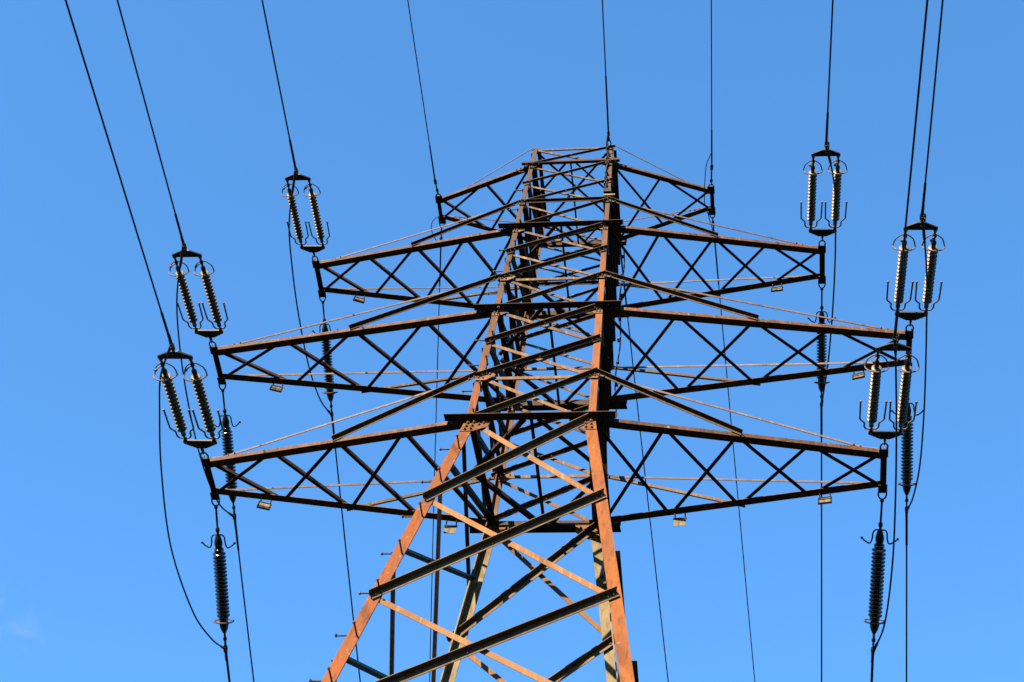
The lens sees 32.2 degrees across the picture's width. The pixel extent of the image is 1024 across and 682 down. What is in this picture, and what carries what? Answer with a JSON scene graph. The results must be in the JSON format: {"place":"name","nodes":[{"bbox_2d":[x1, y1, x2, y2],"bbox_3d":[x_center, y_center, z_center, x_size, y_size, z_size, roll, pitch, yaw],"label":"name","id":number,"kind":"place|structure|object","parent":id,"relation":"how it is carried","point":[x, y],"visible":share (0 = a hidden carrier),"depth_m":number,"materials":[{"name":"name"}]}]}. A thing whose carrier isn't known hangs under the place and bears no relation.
{"place":"outdoors","nodes":[
{"label":"outdoors","id":0,"kind":"place"},
{"bbox_2d":[0,0,1023,681],"label":"sky","id":1,"kind":"structure","parent":0,"point":[91,590],"materials":[{"name":"blue"}]},
{"label":"ground","id":2,"kind":"structure","parent":0,"visible":0},
{"bbox_2d":[201,144,913,681],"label":"lattice pylon","id":3,"kind":"object","parent":2,"relation":"on","point":[597,420],"visible":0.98,"depth_m":27.22,"materials":[{"name":"brown metal"}]},
{"bbox_2d":[153,333,222,460],"bbox_3d":[-4.713,0.886,25.728,0.855,0.255,2.644,0,-46,7],"label":"double insulator set","id":4,"kind":"object","parent":3,"relation":"attached to","point":[201,397],"visible":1,"depth_m":25.79,"materials":[{"name":"ceramic"}]},
{"bbox_2d":[65,0,168,334],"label":"power line","id":5,"kind":"object","parent":4,"relation":"attached to","point":[117,169],"visible":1,"depth_m":22.81,"materials":[{"name":"black metal"}]},
{"bbox_2d":[159,345,223,648],"bbox_3d":[-4.947,2.401,26.411,0.676,0.767,5.462,0,-54,7],"label":"jumper cable","id":6,"kind":"object","parent":4,"relation":"attached to","point":[165,359],"visible":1,"depth_m":26.66,"materials":[{"name":"black metal"}]},
{"bbox_2d":[168,236,227,348],"bbox_3d":[-5.000,-0.720,28.188,0.794,0.237,2.456,0,-46,7],"label":"double insulator set","id":7,"kind":"object","parent":3,"relation":"attached to","point":[210,295],"visible":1,"depth_m":28.26,"materials":[{"name":"ceramic"}]},
{"bbox_2d":[116,0,182,235],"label":"power line","id":8,"kind":"object","parent":7,"relation":"attached to","point":[178,224],"visible":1,"depth_m":25.86,"materials":[{"name":"black metal"}]},
{"bbox_2d":[176,245,232,516],"bbox_3d":[-5.113,0.754,28.772,0.474,0.614,5.119,-1,-54,8],"label":"jumper cable","id":9,"kind":"object","parent":7,"relation":"hanging from","point":[180,265],"visible":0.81,"depth_m":28.37,"materials":[{"name":"black metal"}]},
{"bbox_2d":[201,498,235,660],"bbox_3d":[-4.496,3.667,27.407,0.555,0.321,2.711,0,-77,7],"label":"single insulator set","id":10,"kind":"object","parent":3,"relation":"attached to","point":[220,583],"visible":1,"depth_m":27.36,"materials":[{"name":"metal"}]},
{"bbox_2d":[226,653,230,681],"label":"power line","id":11,"kind":"object","parent":10,"relation":"attached to","point":[228,671],"visible":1,"depth_m":27.74,"materials":[{"name":"black metal"}]},
{"bbox_2d":[215,382,240,526],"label":"single insulator set","id":12,"kind":"object","parent":3,"relation":"attached to","point":[227,442],"visible":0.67,"depth_m":29.65,"materials":[{"name":"ceramic"}]},
{"bbox_2d":[235,523,254,681],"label":"power line","id":13,"kind":"object","parent":12,"relation":"attached to","point":[236,534],"visible":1,"depth_m":30.36,"materials":[{"name":"black metal"}]},
{"bbox_2d":[256,497,271,510],"bbox_3d":[-3.747,2.465,26.912,0.202,0.324,0.076,13,-71,-2],"label":"hanging plate","id":14,"kind":"object","parent":3,"relation":"hanging from","point":[263,505],"visible":1,"depth_m":26.86,"materials":[{"name":"metal"}]},
{"bbox_2d":[269,381,283,392],"bbox_3d":[-3.874,0.754,29.254,0.202,0.324,0.076,13,-71,-2],"label":"hanging plate","id":15,"kind":"object","parent":3,"relation":"hanging from","point":[273,387],"visible":1,"depth_m":29.20,"materials":[{"name":"metal"}]},
{"bbox_2d":[281,161,329,261],"bbox_3d":[-3.512,-2.140,30.069,0.728,0.217,2.252,0,-46,7],"label":"double insulator set","id":16,"kind":"object","parent":3,"relation":"attached to","point":[312,195],"visible":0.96,"depth_m":30.14,"materials":[{"name":"ceramic"}]},
{"bbox_2d":[261,0,295,165],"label":"power line","id":17,"kind":"object","parent":16,"relation":"attached to","point":[291,148],"visible":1,"depth_m":28.27,"materials":[{"name":"black metal"}]},
{"bbox_2d":[288,170,329,413],"bbox_3d":[-3.572,-0.754,30.614,0.359,0.577,4.765,-1,-54,8],"label":"jumper cable","id":18,"kind":"object","parent":16,"relation":"attached to","point":[292,192],"visible":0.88,"depth_m":30.31,"materials":[{"name":"black metal"}]},
{"bbox_2d":[312,295,337,421],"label":"single insulator set","id":19,"kind":"object","parent":3,"relation":"attached to","point":[326,347],"visible":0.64,"depth_m":31.49,"materials":[{"name":"ceramic"}]},
{"bbox_2d":[332,419,360,681],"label":"power line","id":20,"kind":"object","parent":19,"relation":"attached to","point":[333,429],"visible":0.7,"depth_m":32.39,"materials":[{"name":"black metal"}]},
{"bbox_2d":[353,293,364,303],"bbox_3d":[-2.671,-0.749,31.086,0.202,0.324,0.076,15,-71,-4],"label":"hanging plate","id":21,"kind":"object","parent":3,"relation":"hanging from","point":[358,299],"visible":1,"depth_m":31.04,"materials":[{"name":"metal"}]},
{"bbox_2d":[434,179,440,195],"bbox_3d":[-1.362,-2.750,32.250,0.111,0.070,0.511,-2,-44,9],"label":"earth wire fitting","id":22,"kind":"object","parent":3,"relation":"attached to","point":[435,183],"visible":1,"depth_m":32.21,"materials":[{"name":"metal"}]},
{"bbox_2d":[407,0,434,178],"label":"earth wire","id":23,"kind":"object","parent":22,"relation":"attached to","point":[421,93],"visible":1,"depth_m":30.79,"materials":[{"name":"black metal"}]},
{"bbox_2d":[443,519,457,533],"bbox_3d":[-0.926,2.802,26.807,0.200,0.313,0.076,1,-60,6],"label":"hanging plate","id":24,"kind":"object","parent":3,"relation":"hanging from","point":[449,528],"visible":1,"depth_m":26.78,"materials":[{"name":"metal"}]},
{"bbox_2d":[603,133,614,196],"bbox_3d":[1.725,-3.070,31.214,0.245,1.830,0.310,-1,-54,8],"label":"down lead","id":25,"kind":"object","parent":3,"relation":"attached to","point":[606,191],"visible":1,"depth_m":30.97,"materials":[{"name":"metal"}]},
{"bbox_2d":[607,131,611,145],"bbox_3d":[1.743,-3.643,31.973,0.092,0.059,0.342,0,-47,7],"label":"cable clamp","id":26,"kind":"object","parent":3,"relation":"attached to","point":[608,138],"visible":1,"depth_m":31.95,"materials":[{"name":"metal"}]},
{"bbox_2d":[602,0,608,131],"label":"fibre cable","id":27,"kind":"object","parent":26,"relation":"attached to","point":[605,72],"visible":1,"depth_m":31.05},
{"bbox_2d":[614,245,624,416],"bbox_3d":[1.805,-0.392,30.886,0.295,5.390,0.197,-22,-59,21],"label":"down lead","id":28,"kind":"object","parent":3,"relation":"attached to","point":[618,339],"visible":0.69,"depth_m":30.29,"materials":[{"name":"metal"}]},
{"bbox_2d":[673,511,686,525],"bbox_3d":[2.484,2.634,26.255,0.200,0.313,0.076,-6,-61,11],"label":"hanging plate","id":29,"kind":"object","parent":3,"relation":"hanging from","point":[680,521],"visible":1,"depth_m":26.23,"materials":[{"name":"metal"}]},
{"bbox_2d":[708,165,713,187],"bbox_3d":[3.540,-2.897,31.513,0.112,0.070,0.614,2,-44,6],"label":"earth wire fitting","id":30,"kind":"object","parent":3,"relation":"attached to","point":[711,169],"visible":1,"depth_m":31.51,"materials":[{"name":"metal"}]},
{"bbox_2d":[711,0,712,164],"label":"earth wire","id":31,"kind":"object","parent":30,"relation":"attached to","point":[711,93],"visible":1,"depth_m":30.32,"materials":[{"name":"black metal"}]},
{"bbox_2d":[709,212,714,231],"bbox_3d":[3.632,-2.093,32.027,0.112,0.070,0.569,-5,-77,11],"label":"earth wire fitting","id":32,"kind":"object","parent":3,"relation":"attached to","point":[712,221],"visible":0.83,"depth_m":31.99,"materials":[{"name":"metal"}]},
{"bbox_2d":[704,154,712,230],"bbox_3d":[3.498,-2.595,31.588,0.172,0.144,1.676,-1,-54,8],"label":"bonding loop","id":33,"kind":"object","parent":32,"relation":"attached to","point":[704,192],"visible":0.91,"depth_m":31.60,"materials":[{"name":"black metal"}]},
{"bbox_2d":[714,243,754,681],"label":"earth wire","id":34,"kind":"object","parent":32,"relation":"attached to","point":[735,465],"visible":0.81,"depth_m":33.21,"materials":[{"name":"black metal"}]},
{"bbox_2d":[771,283,782,291],"bbox_3d":[4.493,-0.906,30.070,0.202,0.324,0.076,-7,-73,12],"label":"hanging plate","id":35,"kind":"object","parent":3,"relation":"hanging from","point":[776,289],"visible":1,"depth_m":30.02,"materials":[{"name":"metal"}]},
{"bbox_2d":[807,282,835,413],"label":"single insulator set","id":36,"kind":"object","parent":3,"relation":"attached to","point":[821,351],"visible":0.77,"depth_m":30.27,"materials":[{"name":"ceramic"}]},
{"bbox_2d":[820,413,822,681],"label":"power line","id":37,"kind":"object","parent":36,"relation":"attached to","point":[821,424],"visible":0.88,"depth_m":31.16,"materials":[{"name":"black metal"}]},
{"bbox_2d":[800,135,847,247],"bbox_3d":[5.069,-2.378,28.801,0.767,0.229,2.372,0,-46,7],"label":"double insulator set","id":38,"kind":"object","parent":3,"relation":"attached to","point":[812,173],"visible":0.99,"depth_m":28.86,"materials":[{"name":"ceramic"}]},
{"bbox_2d":[822,145,835,402],"bbox_3d":[5.245,-1.009,29.328,0.219,0.581,4.852,0,-54,7],"label":"jumper cable","id":39,"kind":"object","parent":38,"relation":"attached to","point":[828,155],"visible":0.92,"depth_m":29.34,"materials":[{"name":"black metal"}]},
{"bbox_2d":[825,0,833,134],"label":"power line","id":40,"kind":"object","parent":38,"relation":"attached to","point":[827,119],"visible":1,"depth_m":27.18,"materials":[{"name":"black metal"}]},
{"bbox_2d":[818,492,831,504],"bbox_3d":[4.537,2.278,25.733,0.202,0.324,0.076,-8,-73,13],"label":"hanging plate","id":41,"kind":"object","parent":3,"relation":"hanging from","point":[825,500],"visible":1,"depth_m":25.68,"materials":[{"name":"metal"}]},
{"bbox_2d":[852,368,864,379],"bbox_3d":[5.450,0.519,27.909,0.202,0.324,0.076,-13,-74,16],"label":"hanging plate","id":42,"kind":"object","parent":3,"relation":"hanging from","point":[858,375],"visible":1,"depth_m":27.85,"materials":[{"name":"metal"}]},
{"bbox_2d":[860,490,898,662],"bbox_3d":[5.355,3.445,26.003,0.557,0.323,2.724,2,-76,6],"label":"single insulator set","id":43,"kind":"object","parent":3,"relation":"attached to","point":[876,585],"visible":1,"depth_m":25.95,"materials":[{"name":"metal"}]},
{"bbox_2d":[870,663,873,681],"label":"power line","id":44,"kind":"object","parent":43,"relation":"attached to","point":[872,670],"visible":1,"depth_m":26.35,"materials":[{"name":"black metal"}]},
{"bbox_2d":[859,327,919,451],"bbox_3d":[5.191,0.722,24.383,0.796,0.237,2.461,0,-46,7],"label":"double insulator set","id":45,"kind":"object","parent":3,"relation":"attached to","point":[874,389],"visible":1,"depth_m":24.42,"materials":[{"name":"ceramic"}]},
{"bbox_2d":[874,338,896,649],"bbox_3d":[5.328,2.278,24.967,0.231,0.675,5.284,1,-54,7],"label":"jumper cable","id":46,"kind":"object","parent":45,"relation":"attached to","point":[895,354],"visible":1,"depth_m":25.04,"materials":[{"name":"black metal"}]},
{"bbox_2d":[894,0,928,326],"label":"power line","id":47,"kind":"object","parent":45,"relation":"attached to","point":[910,174],"visible":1,"depth_m":21.68,"materials":[{"name":"black metal"}]},
{"bbox_2d":[891,374,922,520],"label":"single insulator set","id":48,"kind":"object","parent":3,"relation":"attached to","point":[906,483],"visible":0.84,"depth_m":28.18,"materials":[{"name":"ceramic"}]},
{"bbox_2d":[905,521,907,681],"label":"power line","id":49,"kind":"object","parent":48,"relation":"attached to","point":[906,533],"visible":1,"depth_m":28.70,"materials":[{"name":"black metal"}]},
{"bbox_2d":[886,205,944,332],"bbox_3d":[6.053,-1.013,26.571,0.831,0.248,2.570,1,-46,7],"label":"double insulator set","id":50,"kind":"object","parent":3,"relation":"attached to","point":[933,250],"visible":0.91,"depth_m":26.60,"materials":[{"name":"ceramic"}]},
{"bbox_2d":[907,217,927,509],"bbox_3d":[6.243,0.453,27.116,0.227,0.596,5.203,0,-54,7],"label":"jumper cable","id":51,"kind":"object","parent":50,"relation":"hanging from","point":[923,231],"visible":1,"depth_m":27.08,"materials":[{"name":"black metal"}]},
{"bbox_2d":[922,0,943,205],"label":"power line","id":52,"kind":"object","parent":50,"relation":"attached to","point":[925,183],"visible":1,"depth_m":24.48,"materials":[{"name":"black metal"}]},
{"bbox_3d":[-1.299,-2.033,32.719,0.111,0.070,0.462,4,-76,4],"label":"earth wire fitting","id":53,"kind":"object","parent":3,"relation":"attached to","visible":0},
{"bbox_2d":[429,247,441,681],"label":"earth wire","id":54,"kind":"object","parent":53,"relation":"attached to","point":[434,461],"visible":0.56,"depth_m":33.86,"materials":[{"name":"black metal"}]},
{"bbox_3d":[1.991,-1.965,33.124,0.092,0.059,0.406,-5,-76,11],"label":"cable clamp","id":55,"kind":"object","parent":3,"relation":"attached to","visible":0},
{"bbox_2d":[620,247,668,681],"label":"fibre cable","id":56,"kind":"object","parent":55,"relation":"attached to","point":[644,473],"visible":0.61,"depth_m":34.38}
]}

